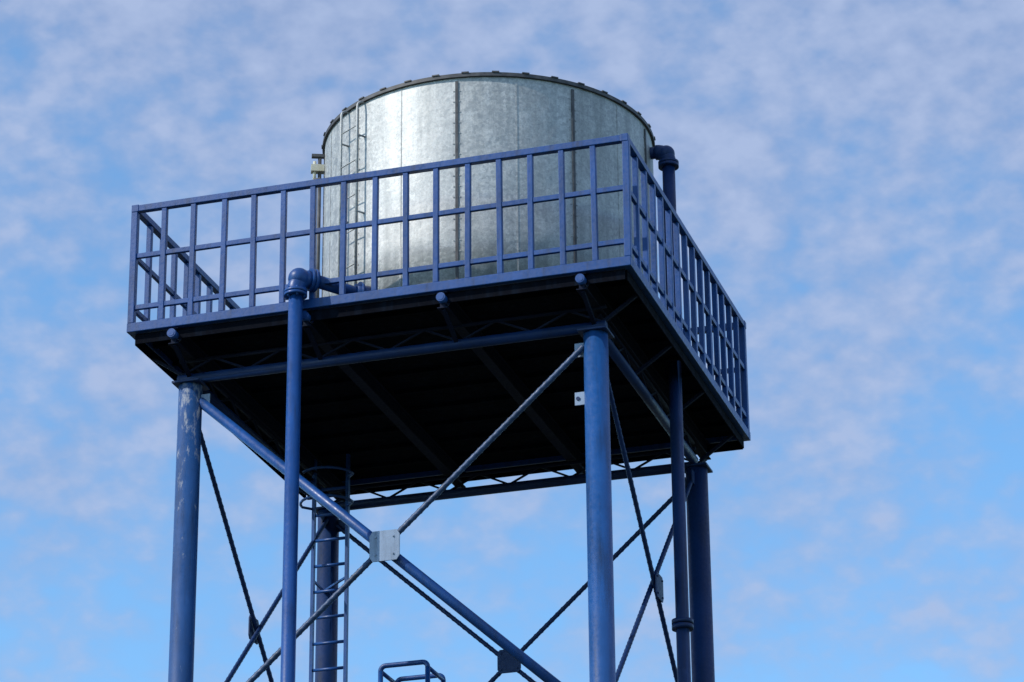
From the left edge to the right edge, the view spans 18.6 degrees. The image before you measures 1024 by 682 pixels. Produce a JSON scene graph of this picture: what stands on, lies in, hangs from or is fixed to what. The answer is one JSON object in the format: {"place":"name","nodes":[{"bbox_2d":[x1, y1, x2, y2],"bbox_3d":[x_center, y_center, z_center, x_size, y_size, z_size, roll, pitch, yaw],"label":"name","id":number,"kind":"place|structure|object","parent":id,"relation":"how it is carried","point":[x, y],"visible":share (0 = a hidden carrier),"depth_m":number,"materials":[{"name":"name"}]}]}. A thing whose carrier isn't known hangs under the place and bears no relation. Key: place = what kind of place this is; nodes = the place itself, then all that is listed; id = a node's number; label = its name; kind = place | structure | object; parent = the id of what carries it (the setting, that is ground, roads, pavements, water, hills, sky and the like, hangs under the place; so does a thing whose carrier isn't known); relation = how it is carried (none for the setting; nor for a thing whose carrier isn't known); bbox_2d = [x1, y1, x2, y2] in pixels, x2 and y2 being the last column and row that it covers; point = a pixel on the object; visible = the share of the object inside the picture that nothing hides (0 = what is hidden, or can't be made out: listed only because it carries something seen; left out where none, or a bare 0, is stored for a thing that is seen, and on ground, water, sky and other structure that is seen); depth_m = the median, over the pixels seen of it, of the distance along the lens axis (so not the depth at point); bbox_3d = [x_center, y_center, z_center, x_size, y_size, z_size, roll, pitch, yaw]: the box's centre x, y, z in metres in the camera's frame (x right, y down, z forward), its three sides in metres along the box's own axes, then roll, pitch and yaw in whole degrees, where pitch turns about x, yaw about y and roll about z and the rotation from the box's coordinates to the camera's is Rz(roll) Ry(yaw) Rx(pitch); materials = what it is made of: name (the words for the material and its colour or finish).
{"place":"outdoors","nodes":[
{"label":"outdoors","id":0,"kind":"place"},
{"bbox_2d":[127,256,750,488],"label":"deck edge beam","id":1,"kind":"structure","parent":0,"point":[628,263],"depth_m":28.32,"materials":[{"name":"blue metal"}]},
{"bbox_2d":[0,0,1023,681],"label":"sky","id":2,"kind":"structure","parent":0,"point":[849,174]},
{"label":"ground","id":3,"kind":"structure","parent":0,"visible":0},
{"bbox_2d":[280,268,370,681],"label":"inlet pipe","id":4,"kind":"object","parent":3,"relation":"on","point":[301,282],"visible":0.9,"depth_m":27.48,"materials":[{"name":"blue metal"}]},
{"bbox_2d":[299,453,353,681],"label":"access ladder","id":5,"kind":"object","parent":3,"relation":"on","point":[349,501],"visible":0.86,"depth_m":31.18,"materials":[{"name":"metal"}]},
{"bbox_2d":[649,145,693,681],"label":"overflow pipe","id":6,"kind":"object","parent":3,"relation":"on","point":[682,621],"visible":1,"depth_m":29.04,"materials":[{"name":"blue metal"}]},
{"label":"footings","id":7,"kind":"object","parent":3,"relation":"on","visible":0},
{"bbox_2d":[168,330,714,681],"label":"legs","id":8,"kind":"object","parent":7,"relation":"on","point":[601,625],"visible":0.85,"depth_m":28.01,"materials":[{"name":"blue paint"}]},
{"bbox_2d":[177,304,697,509],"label":"support girders","id":9,"kind":"object","parent":8,"relation":"on","point":[615,355],"visible":0.84,"depth_m":28.82,"materials":[{"name":"blue metal"}]},
{"bbox_2d":[152,291,735,501],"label":"edge brackets","id":10,"kind":"object","parent":9,"relation":"on","point":[455,339],"visible":0.81,"depth_m":28.60,"materials":[{"name":"metal"}]},
{"bbox_2d":[135,269,743,501],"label":"deck joists","id":11,"kind":"object","parent":10,"relation":"on","point":[387,403],"visible":0.73,"depth_m":29.74,"materials":[{"name":"blue metal"}]},
{"bbox_2d":[167,274,588,340],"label":"joist end caps","id":12,"kind":"object","parent":11,"relation":"attached to","point":[441,297],"visible":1,"depth_m":27.82,"materials":[{"name":"blue paint"}]},
{"bbox_2d":[127,133,749,430],"bbox_3d":[-0.575,-0.175,30.268,4.808,1.197,4.547,-7,-24,16],"label":"railing","id":13,"kind":"object","parent":11,"relation":"on","point":[195,274],"visible":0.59,"depth_m":28.58,"materials":[{"name":"blue metal"}]},
{"bbox_2d":[152,269,731,482],"bbox_3d":[-0.571,0.404,30.025,4.646,0.020,4.391,-7,-24,16],"label":"deck plate","id":14,"kind":"object","parent":11,"relation":"on","point":[613,296],"visible":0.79,"depth_m":30.08,"materials":[{"name":"metal"}]},
{"bbox_2d":[323,77,652,296],"bbox_3d":[-0.220,-0.863,30.432,3.232,2.530,3.232,-7,-24,16],"label":"tank shell","id":15,"kind":"object","parent":11,"relation":"on","point":[487,114],"visible":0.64,"depth_m":29.23},
{"bbox_2d":[311,154,323,297],"bbox_3d":[-1.890,-0.870,30.257,0.145,2.075,0.080,2,-23,-5],"label":"level gauge","id":16,"kind":"object","parent":15,"relation":"attached to","point":[318,168],"visible":0.63,"depth_m":30.47,"materials":[{"name":"white plastic"}]},
{"bbox_2d":[338,101,365,283],"bbox_3d":[-1.501,-1.173,29.451,0.283,2.362,0.134,-26,-34,46],"label":"tank ladder","id":17,"kind":"object","parent":15,"relation":"attached to","point":[356,171],"visible":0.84,"depth_m":29.54,"materials":[{"name":"grey metal"}]},
{"bbox_2d":[321,71,655,296],"bbox_3d":[-0.220,-0.795,30.403,3.302,2.402,3.302,-7,-24,16],"label":"tank rim and seams","id":18,"kind":"object","parent":15,"relation":"attached to","point":[527,75],"visible":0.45,"depth_m":29.44,"materials":[{"name":"grey metal"}]},
{"bbox_2d":[323,80,653,286],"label":"tank bolts and laps","id":19,"kind":"object","parent":15,"relation":"attached to","point":[460,185],"visible":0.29,"depth_m":29.28,"materials":[{"name":"grey metal"}]},
{"bbox_2d":[172,325,712,513],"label":"leg flanges","id":20,"kind":"object","parent":8,"relation":"attached to","point":[581,332],"visible":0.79,"depth_m":28.68,"materials":[{"name":"blue paint"}]},
{"bbox_2d":[198,345,692,681],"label":"cross braces","id":21,"kind":"object","parent":8,"relation":"attached to","point":[405,564],"visible":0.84,"depth_m":28.11,"materials":[{"name":"blue paint"}]},
{"bbox_2d":[378,660,445,681],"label":"landing guard","id":22,"kind":"object","parent":21,"relation":"attached to","point":[427,676],"visible":1,"depth_m":28.86,"materials":[{"name":"blue paint"}]},
{"bbox_2d":[201,343,694,673],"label":"gusset plates","id":23,"kind":"object","parent":8,"relation":"attached to","point":[384,545],"visible":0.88,"depth_m":27.53,"materials":[{"name":"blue galvanised steel"}]}
]}

